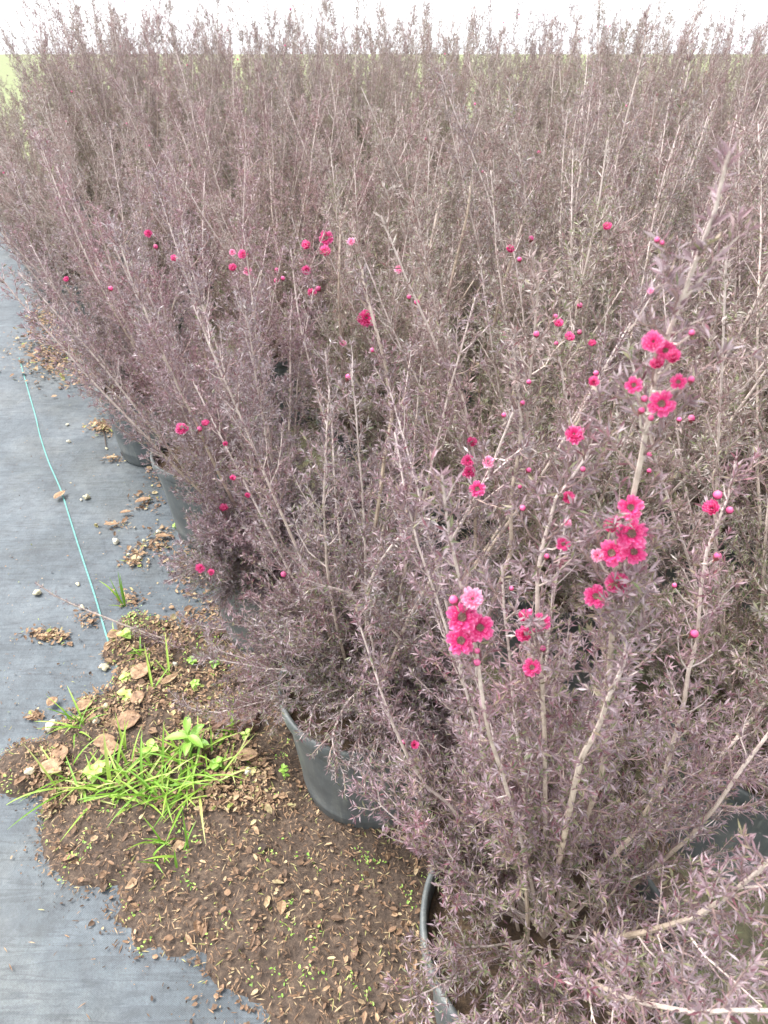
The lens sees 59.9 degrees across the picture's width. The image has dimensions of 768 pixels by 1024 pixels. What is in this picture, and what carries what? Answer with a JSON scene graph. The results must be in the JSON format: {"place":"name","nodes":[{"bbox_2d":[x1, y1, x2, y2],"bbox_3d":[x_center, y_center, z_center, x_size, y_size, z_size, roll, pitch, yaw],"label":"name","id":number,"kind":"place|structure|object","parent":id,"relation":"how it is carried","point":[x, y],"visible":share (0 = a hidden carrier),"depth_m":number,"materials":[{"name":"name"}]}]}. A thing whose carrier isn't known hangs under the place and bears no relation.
{"place":"outdoors","nodes":[
{"label":"outdoors","id":0,"kind":"place"},
{"bbox_2d":[0,54,767,175],"bbox_3d":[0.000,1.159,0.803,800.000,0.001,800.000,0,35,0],"label":"ground","id":1,"kind":"structure","parent":0,"point":[5,68],"depth_m":54.87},
{"bbox_2d":[0,224,269,1023],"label":"weed control fabric","id":2,"kind":"object","parent":1,"relation":"on","point":[40,983],"visible":0.05,"depth_m":1.96,"materials":[{"name":"fabric"}]},
{"bbox_2d":[0,83,25,175],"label":"potted shrub","id":3,"kind":"object","parent":2,"relation":"on","point":[6,124],"visible":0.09,"depth_m":5.81,"materials":[{"name":"brown plant"}]},
{"bbox_2d":[0,90,45,249],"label":"potted shrub","id":4,"kind":"object","parent":2,"relation":"on","point":[16,117],"visible":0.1,"depth_m":5.22,"materials":[{"name":"brown plant"}]},
{"bbox_2d":[0,83,73,273],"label":"potted shrub","id":5,"kind":"object","parent":2,"relation":"on","point":[17,144],"visible":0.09,"depth_m":4.70,"materials":[{"name":"brown plant"}]},
{"bbox_2d":[0,81,90,304],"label":"potted shrub","id":6,"kind":"object","parent":2,"relation":"on","point":[35,164],"visible":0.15,"depth_m":4.07,"materials":[{"name":"brown plant"}]},
{"bbox_2d":[0,80,135,341],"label":"potted shrub","id":7,"kind":"object","parent":2,"relation":"on","point":[40,224],"visible":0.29,"depth_m":3.51,"materials":[{"name":"brown plant"}]},
{"bbox_2d":[82,419,111,444],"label":"dried leaf clump","id":8,"kind":"object","parent":2,"relation":"on","point":[95,422],"visible":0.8,"depth_m":2.93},
{"bbox_2d":[0,109,209,466],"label":"potted shrub","id":9,"kind":"object","parent":2,"relation":"on","point":[131,451],"visible":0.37,"depth_m":2.35,"materials":[{"name":"brown plant"}]},
{"bbox_2d":[0,125,335,549],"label":"potted shrub","id":10,"kind":"object","parent":2,"relation":"on","point":[170,481],"visible":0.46,"depth_m":1.91,"materials":[{"name":"brown plant"}]},
{"bbox_2d":[1,341,531,1011],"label":"tiny seedlings","id":11,"kind":"object","parent":2,"relation":"on","point":[203,801],"visible":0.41,"depth_m":1.36,"materials":[{"name":"green plant"}]},
{"bbox_2d":[0,295,619,1023],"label":"leaf litter","id":12,"kind":"object","parent":2,"relation":"on","point":[200,927],"visible":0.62,"depth_m":1.49,"materials":[{"name":"plant"}]},
{"bbox_2d":[40,759,65,773],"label":"dry leaf","id":13,"kind":"object","parent":12,"relation":"on","point":[48,765],"visible":0.9,"depth_m":1.51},
{"bbox_2d":[115,710,145,729],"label":"dry leaf","id":14,"kind":"object","parent":12,"relation":"on","point":[132,716],"visible":0.91,"depth_m":1.63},
{"bbox_2d":[0,614,689,1023],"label":"soil","id":15,"kind":"structure","parent":2,"relation":"on","point":[272,948],"depth_m":1.34,"materials":[{"name":"soil"}]},
{"bbox_2d":[49,742,67,761],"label":"dry leaf","id":16,"kind":"object","parent":15,"relation":"on","point":[62,750],"visible":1,"depth_m":1.55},
{"bbox_2d":[7,735,116,829],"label":"grass tuft","id":17,"kind":"object","parent":15,"relation":"on","point":[48,776],"visible":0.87,"depth_m":1.48,"materials":[{"name":"plant"}]},
{"bbox_2d":[37,686,104,743],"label":"grass tuft","id":18,"kind":"object","parent":15,"relation":"on","point":[69,717],"visible":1,"depth_m":1.62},
{"bbox_2d":[83,760,105,783],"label":"broadleaf weed","id":19,"kind":"object","parent":15,"relation":"on","point":[96,768],"visible":0.95,"depth_m":1.50,"materials":[{"name":"green plant"}]},
{"bbox_2d":[53,737,148,838],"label":"grass tuft","id":20,"kind":"object","parent":15,"relation":"on","point":[84,794],"visible":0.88,"depth_m":1.47,"materials":[{"name":"plant"}]},
{"bbox_2d":[61,720,158,808],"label":"grass tuft","id":21,"kind":"object","parent":15,"relation":"on","point":[117,772],"visible":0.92,"depth_m":1.49,"materials":[{"name":"plant"}]},
{"bbox_2d":[100,739,123,755],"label":"dry leaf","id":22,"kind":"object","parent":15,"relation":"on","point":[110,743],"visible":0.69,"depth_m":1.55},
{"bbox_2d":[103,713,149,786],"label":"grass tuft","id":23,"kind":"object","parent":15,"relation":"on","point":[108,772],"visible":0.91,"depth_m":1.48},
{"bbox_2d":[130,659,150,678],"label":"dry leaf","id":24,"kind":"object","parent":15,"relation":"on","point":[135,673],"visible":0.83,"depth_m":1.75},
{"bbox_2d":[142,739,160,757],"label":"broadleaf weed","id":25,"kind":"object","parent":15,"relation":"on","point":[151,748],"visible":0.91,"depth_m":1.54,"materials":[{"name":"green plant"}]},
{"bbox_2d":[111,747,200,816],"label":"grass tuft","id":26,"kind":"object","parent":15,"relation":"on","point":[146,781],"visible":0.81,"depth_m":1.48,"materials":[{"name":"plant"}]},
{"bbox_2d":[127,811,194,872],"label":"grass tuft","id":27,"kind":"object","parent":15,"relation":"on","point":[162,842],"visible":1,"depth_m":1.36,"materials":[{"name":"plant"}]},
{"bbox_2d":[108,725,245,842],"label":"grass tuft","id":28,"kind":"object","parent":15,"relation":"on","point":[179,794],"visible":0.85,"depth_m":1.48,"materials":[{"name":"plant"}]},
{"bbox_2d":[164,715,209,755],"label":"broadleaf weed","id":29,"kind":"object","parent":15,"relation":"on","point":[193,738],"visible":0.98,"depth_m":1.53,"materials":[{"name":"green plant"}]},
{"bbox_2d":[154,717,223,780],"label":"grass tuft","id":30,"kind":"object","parent":15,"relation":"on","point":[195,754],"visible":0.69,"depth_m":1.53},
{"bbox_2d":[10,165,406,699],"bbox_3d":[-0.410,-0.071,1.557,0.990,1.261,0.592,0,35,0],"label":"potted shrub","id":31,"kind":"object","parent":15,"relation":"on","point":[222,543],"visible":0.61,"depth_m":1.49,"materials":[{"name":"brown plant"}]},
{"bbox_2d":[163,723,259,843],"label":"grass tuft","id":32,"kind":"object","parent":15,"relation":"on","point":[221,779],"visible":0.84,"depth_m":1.48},
{"bbox_2d":[209,706,260,734],"bbox_3d":[-0.362,0.509,1.619,0.122,0.051,0.068,-11,39,-8],"label":"wood piece","id":33,"kind":"object","parent":15,"relation":"on","point":[214,726],"visible":0.54,"depth_m":1.60,"materials":[{"name":"wood"}]},
{"bbox_2d":[0,581,688,1023],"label":"fallen needles","id":34,"kind":"object","parent":15,"relation":"on","point":[234,859],"visible":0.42,"depth_m":1.34,"materials":[{"name":"brown plant"}]},
{"bbox_2d":[162,256,694,828],"bbox_3d":[0.047,0.108,1.277,0.834,1.132,0.771,-29,44,-35],"label":"potted shrub","id":35,"kind":"object","parent":15,"relation":"on","point":[326,712],"visible":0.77,"depth_m":1.18,"materials":[{"name":"purple plant"}]},
{"bbox_2d":[346,136,767,1023],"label":"potted shrub","id":36,"kind":"object","parent":15,"relation":"on","point":[544,900],"visible":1,"depth_m":0.79,"materials":[{"name":"purple plant"}]},
{"bbox_2d":[0,0,767,53],"label":"sky","id":37,"kind":"structure","parent":0,"point":[503,9],"materials":[{"name":"white"}]},
{"bbox_2d":[53,182,767,1023],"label":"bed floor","id":38,"kind":"structure","parent":0,"point":[747,934],"depth_m":1.57,"materials":[{"name":"soil"}]},
{"bbox_2d":[0,17,80,205],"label":"potted shrub","id":39,"kind":"object","parent":38,"relation":"on","point":[19,67],"visible":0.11,"depth_m":6.26,"materials":[{"name":"brown plant"}]},
{"bbox_2d":[0,4,103,210],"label":"potted shrub","id":40,"kind":"object","parent":38,"relation":"on","point":[31,67],"visible":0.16,"depth_m":5.61,"materials":[{"name":"brown plant"}]},
{"bbox_2d":[0,0,122,224],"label":"potted shrub","id":41,"kind":"object","parent":38,"relation":"on","point":[46,39],"visible":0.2,"depth_m":5.14,"materials":[{"name":"brown plant"}]},
{"bbox_2d":[0,0,147,260],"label":"potted shrub","id":42,"kind":"object","parent":38,"relation":"on","point":[114,72],"visible":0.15,"depth_m":4.62,"materials":[{"name":"brown plant"}]},
{"bbox_2d":[0,87,193,363],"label":"potted shrub","id":43,"kind":"object","parent":38,"relation":"on","point":[80,190],"visible":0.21,"depth_m":2.89,"materials":[{"name":"brown plant"}]},
{"bbox_2d":[42,0,155,120],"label":"potted shrub","id":44,"kind":"object","parent":38,"relation":"on","point":[44,9],"visible":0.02,"depth_m":6.37,"materials":[{"name":"brown plant"}]},
{"bbox_2d":[15,0,193,268],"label":"potted shrub","id":45,"kind":"object","parent":38,"relation":"on","point":[97,90],"visible":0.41,"depth_m":4.00,"materials":[{"name":"brown plant"}]},
{"bbox_2d":[78,0,197,158],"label":"potted shrub","id":46,"kind":"object","parent":38,"relation":"on","point":[125,10],"visible":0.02,"depth_m":5.96,"materials":[{"name":"brown plant"}]},
{"bbox_2d":[43,70,249,317],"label":"potted shrub","id":47,"kind":"object","parent":38,"relation":"on","point":[158,147],"visible":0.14,"depth_m":3.65,"materials":[{"name":"brown plant"}]},
{"bbox_2d":[98,0,194,215],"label":"potted shrub","id":48,"kind":"object","parent":38,"relation":"on","point":[128,47],"visible":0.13,"depth_m":5.35,"materials":[{"name":"brown plant"}]},
{"bbox_2d":[68,0,234,221],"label":"potted shrub","id":49,"kind":"object","parent":38,"relation":"on","point":[167,66],"visible":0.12,"depth_m":4.86,"materials":[{"name":"brown plant"}]},
{"bbox_2d":[112,0,233,137],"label":"potted shrub","id":50,"kind":"object","parent":38,"relation":"on","point":[187,42],"visible":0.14,"depth_m":6.18,"materials":[{"name":"brown plant"}]},
{"bbox_2d":[100,0,286,275],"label":"potted shrub","id":51,"kind":"object","parent":38,"relation":"on","point":[173,40],"visible":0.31,"depth_m":4.26,"materials":[{"name":"brown plant"}]},
{"bbox_2d":[159,9,264,220],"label":"potted shrub","id":52,"kind":"object","parent":38,"relation":"on","point":[239,67],"visible":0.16,"depth_m":5.61,"materials":[{"name":"brown plant"}]},
{"bbox_2d":[101,46,349,339],"bbox_3d":[-0.707,-1.451,3.289,1.027,1.403,1.054,-12,36,-16],"label":"potted shrub","id":53,"kind":"object","parent":38,"relation":"on","point":[199,140],"visible":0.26,"depth_m":3.06,"materials":[{"name":"brown plant"}]},
{"bbox_2d":[197,0,302,226],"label":"potted shrub","id":54,"kind":"object","parent":38,"relation":"on","point":[248,61],"visible":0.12,"depth_m":5.14,"materials":[{"name":"brown plant"}]},
{"bbox_2d":[198,16,309,151],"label":"potted shrub","id":55,"kind":"object","parent":38,"relation":"on","point":[246,65],"visible":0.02,"depth_m":6.48,"materials":[{"name":"brown plant"}]},
{"bbox_2d":[175,61,354,300],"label":"potted shrub","id":56,"kind":"object","parent":38,"relation":"on","point":[256,152],"visible":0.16,"depth_m":3.85,"materials":[{"name":"brown plant"}]},
{"bbox_2d":[228,0,324,193],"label":"potted shrub","id":57,"kind":"object","parent":38,"relation":"on","point":[294,37],"visible":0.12,"depth_m":5.87,"materials":[{"name":"brown plant"}]},
{"bbox_2d":[121,70,441,425],"bbox_3d":[-0.381,-1.030,2.731,1.148,1.336,1.224,-1,35,-1],"label":"potted shrub","id":58,"kind":"object","parent":38,"relation":"on","point":[280,369],"visible":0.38,"depth_m":2.55,"materials":[{"name":"brown plant"}]},
{"bbox_2d":[197,0,401,265],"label":"potted shrub","id":59,"kind":"object","parent":38,"relation":"on","point":[315,66],"visible":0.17,"depth_m":4.41,"materials":[{"name":"brown plant"}]},
{"bbox_2d":[258,15,365,154],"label":"potted shrub","id":60,"kind":"object","parent":38,"relation":"on","point":[261,28],"visible":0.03,"depth_m":6.67,"materials":[{"name":"brown plant"}]},
{"bbox_2d":[277,13,354,216],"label":"potted shrub","id":61,"kind":"object","parent":38,"relation":"on","point":[325,85],"visible":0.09,"depth_m":5.39,"materials":[{"name":"brown plant"}]},
{"bbox_2d":[245,74,459,318],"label":"potted shrub","id":62,"kind":"object","parent":38,"relation":"on","point":[402,93],"visible":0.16,"depth_m":3.40,"materials":[{"name":"brown plant"}]},
{"bbox_2d":[299,12,412,190],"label":"potted shrub","id":63,"kind":"object","parent":38,"relation":"on","point":[347,64],"visible":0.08,"depth_m":6.12,"materials":[{"name":"brown plant"}]},
{"bbox_2d":[284,0,432,233],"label":"potted shrub","id":64,"kind":"object","parent":38,"relation":"on","point":[394,58],"visible":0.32,"depth_m":3.92,"materials":[{"name":"brown plant"}]},
{"bbox_2d":[310,0,418,233],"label":"potted shrub","id":65,"kind":"object","parent":38,"relation":"on","point":[366,61],"visible":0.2,"depth_m":4.67,"materials":[{"name":"brown plant"}]},
{"bbox_2d":[319,9,414,202],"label":"potted shrub","id":66,"kind":"object","parent":38,"relation":"on","point":[411,72],"visible":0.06,"depth_m":5.57,"materials":[{"name":"brown plant"}]},
{"bbox_2d":[176,130,561,501],"bbox_3d":[-0.052,-0.606,2.262,1.140,1.183,0.848,-21,40,-27],"label":"potted shrub","id":67,"kind":"object","parent":38,"relation":"on","point":[403,334],"visible":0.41,"depth_m":2.12,"materials":[{"name":"brown plant"}]},
{"bbox_2d":[357,12,444,176],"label":"potted shrub","id":68,"kind":"object","parent":38,"relation":"on","point":[416,31],"visible":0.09,"depth_m":6.44,"materials":[{"name":"brown plant"}]},
{"bbox_2d":[282,88,531,394],"bbox_3d":[0.121,-1.122,2.939,1.020,1.258,1.278,-9,36,-13],"label":"potted shrub","id":69,"kind":"object","parent":38,"relation":"on","point":[324,160],"visible":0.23,"depth_m":2.69,"materials":[{"name":"brown plant"}]},
{"bbox_2d":[377,2,470,174],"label":"potted shrub","id":70,"kind":"object","parent":38,"relation":"on","point":[457,29],"visible":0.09,"depth_m":5.80,"materials":[{"name":"brown plant"}]},
{"bbox_2d":[357,0,509,250],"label":"potted shrub","id":71,"kind":"object","parent":38,"relation":"on","point":[427,87],"visible":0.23,"depth_m":4.14,"materials":[{"name":"brown plant"}]},
{"bbox_2d":[374,0,508,223],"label":"potted shrub","id":72,"kind":"object","parent":38,"relation":"on","point":[442,58],"visible":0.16,"depth_m":5.06,"materials":[{"name":"brown plant"}]},
{"bbox_2d":[336,94,552,324],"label":"potted shrub","id":73,"kind":"object","parent":38,"relation":"on","point":[371,134],"visible":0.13,"depth_m":3.65,"materials":[{"name":"brown plant"}]},
{"bbox_2d":[401,6,540,147],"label":"potted shrub","id":74,"kind":"object","parent":38,"relation":"on","point":[458,60],"visible":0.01,"depth_m":6.55,"materials":[{"name":"brown plant"}]},
{"bbox_2d":[292,117,659,582],"bbox_3d":[0.227,-0.339,1.798,0.912,1.269,0.862,0,35,0],"label":"potted shrub","id":75,"kind":"object","parent":38,"relation":"on","point":[363,317],"visible":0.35,"depth_m":1.74,"materials":[{"name":"brown plant"}]},
{"bbox_2d":[461,14,543,189],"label":"potted shrub","id":76,"kind":"object","parent":38,"relation":"on","point":[505,47],"visible":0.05,"depth_m":6.10,"materials":[{"name":"brown plant"}]},
{"bbox_2d":[360,83,646,446],"bbox_3d":[0.405,-0.795,2.426,0.979,1.303,0.953,19,39,25],"label":"potted shrub","id":77,"kind":"object","parent":38,"relation":"on","point":[554,229],"visible":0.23,"depth_m":2.26,"materials":[{"name":"brown plant"}]},
{"bbox_2d":[454,0,577,191],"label":"potted shrub","id":78,"kind":"object","parent":38,"relation":"on","point":[525,67],"visible":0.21,"depth_m":5.13,"materials":[{"name":"brown plant"}]},
{"bbox_2d":[438,4,619,218],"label":"potted shrub","id":79,"kind":"object","parent":38,"relation":"on","point":[543,69],"visible":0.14,"depth_m":4.41,"materials":[{"name":"brown plant"}]},
{"bbox_2d":[460,84,613,257],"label":"potted shrub","id":80,"kind":"object","parent":38,"relation":"on","point":[531,107],"visible":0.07,"depth_m":3.91,"materials":[{"name":"brown plant"}]},
{"bbox_2d":[423,45,661,348],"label":"potted shrub","id":81,"kind":"object","parent":38,"relation":"on","point":[646,85],"visible":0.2,"depth_m":2.85,"materials":[{"name":"brown plant"}]},
{"bbox_2d":[498,14,587,179],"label":"potted shrub","id":82,"kind":"object","parent":38,"relation":"on","point":[581,44],"visible":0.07,"depth_m":6.29,"materials":[{"name":"brown plant"}]},
{"bbox_2d":[340,108,767,699],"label":"potted shrub","id":83,"kind":"object","parent":38,"relation":"on","point":[568,594],"visible":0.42,"depth_m":1.34,"materials":[{"name":"purple plant"}]},
{"bbox_2d":[490,2,642,222],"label":"potted shrub","id":84,"kind":"object","parent":38,"relation":"on","point":[572,76],"visible":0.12,"depth_m":4.76,"materials":[{"name":"brown plant"}]},
{"bbox_2d":[527,0,613,205],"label":"potted shrub","id":85,"kind":"object","parent":38,"relation":"on","point":[550,52],"visible":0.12,"depth_m":5.45,"materials":[{"name":"brown plant"}]},
{"bbox_2d":[425,10,767,518],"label":"potted shrub","id":86,"kind":"object","parent":38,"relation":"on","point":[681,182],"visible":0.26,"depth_m":1.84,"materials":[{"name":"brown plant"}]},
{"bbox_2d":[463,50,767,384],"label":"potted shrub","id":87,"kind":"object","parent":38,"relation":"on","point":[651,158],"visible":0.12,"depth_m":2.49,"materials":[{"name":"brown plant"}]},
{"bbox_2d":[551,0,694,168],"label":"potted shrub","id":88,"kind":"object","parent":38,"relation":"on","point":[650,6],"visible":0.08,"depth_m":5.62,"materials":[{"name":"brown plant"}]},
{"bbox_2d":[568,0,707,224],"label":"potted shrub","id":89,"kind":"object","parent":38,"relation":"on","point":[657,53],"visible":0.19,"depth_m":3.85,"materials":[{"name":"brown plant"}]},
{"bbox_2d":[511,58,767,310],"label":"potted shrub","id":90,"kind":"object","parent":38,"relation":"on","point":[643,126],"visible":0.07,"depth_m":3.20,"materials":[{"name":"brown plant"}]},
{"bbox_2d":[528,104,767,889],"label":"potted shrub","id":91,"kind":"object","parent":38,"relation":"on","point":[738,643],"visible":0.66,"depth_m":1.12,"materials":[{"name":"brown plant"}]},
{"bbox_2d":[590,0,705,224],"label":"potted shrub","id":92,"kind":"object","parent":38,"relation":"on","point":[603,31],"visible":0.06,"depth_m":4.86,"materials":[{"name":"brown plant"}]},
{"bbox_2d":[607,9,710,207],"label":"potted shrub","id":93,"kind":"object","parent":38,"relation":"on","point":[708,33],"visible":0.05,"depth_m":5.91,"materials":[{"name":"purple plant"}]},
{"bbox_2d":[590,95,767,328],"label":"potted shrub","id":94,"kind":"object","parent":38,"relation":"on","point":[710,170],"visible":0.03,"depth_m":3.47,"materials":[{"name":"purple plant"}]},
{"bbox_2d":[594,100,767,621],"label":"potted shrub","id":95,"kind":"object","parent":38,"relation":"on","point":[633,255],"visible":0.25,"depth_m":1.64,"materials":[{"name":"purple plant"}]},
{"bbox_2d":[596,67,767,371],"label":"potted shrub","id":96,"kind":"object","parent":38,"relation":"on","point":[746,122],"visible":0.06,"depth_m":2.86,"materials":[{"name":"purple plant"}]},
{"bbox_2d":[609,108,767,463],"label":"potted shrub","id":97,"kind":"object","parent":38,"relation":"on","point":[699,188],"visible":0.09,"depth_m":2.24,"materials":[{"name":"purple plant"}]},
{"bbox_2d":[630,1,767,223],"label":"potted shrub","id":98,"kind":"object","parent":38,"relation":"on","point":[665,60],"visible":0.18,"depth_m":4.16,"materials":[{"name":"purple plant"}]},
{"bbox_2d":[654,12,763,164],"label":"potted shrub","id":99,"kind":"object","parent":38,"relation":"on","point":[703,32],"visible":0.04,"depth_m":6.23,"materials":[{"name":"brown plant"}]},
{"bbox_2d":[652,6,767,212],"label":"potted shrub","id":100,"kind":"object","parent":38,"relation":"on","point":[733,69],"visible":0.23,"depth_m":5.15,"materials":[{"name":"brown plant"}]},
{"bbox_2d":[674,70,767,273],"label":"potted shrub","id":101,"kind":"object","parent":38,"relation":"on","point":[704,108],"visible":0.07,"depth_m":3.93,"materials":[{"name":"brown plant"}]},
{"bbox_2d":[686,0,767,178],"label":"potted shrub","id":102,"kind":"object","parent":38,"relation":"on","point":[735,21],"visible":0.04,"depth_m":5.50,"materials":[{"name":"brown plant"}]},
{"bbox_2d":[687,19,767,205],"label":"potted shrub","id":103,"kind":"object","parent":38,"relation":"on","point":[755,84],"visible":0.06,"depth_m":4.51,"materials":[{"name":"brown plant"}]},
{"bbox_2d":[707,123,764,290],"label":"potted shrub","id":104,"kind":"object","parent":38,"relation":"on","point":[714,136],"visible":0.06,"depth_m":2.67,"materials":[{"name":"brown plant"}]},
{"bbox_2d":[731,73,767,260],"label":"potted shrub","id":105,"kind":"object","parent":38,"relation":"on","point":[737,93],"depth_m":3.11,"materials":[{"name":"brown plant"}]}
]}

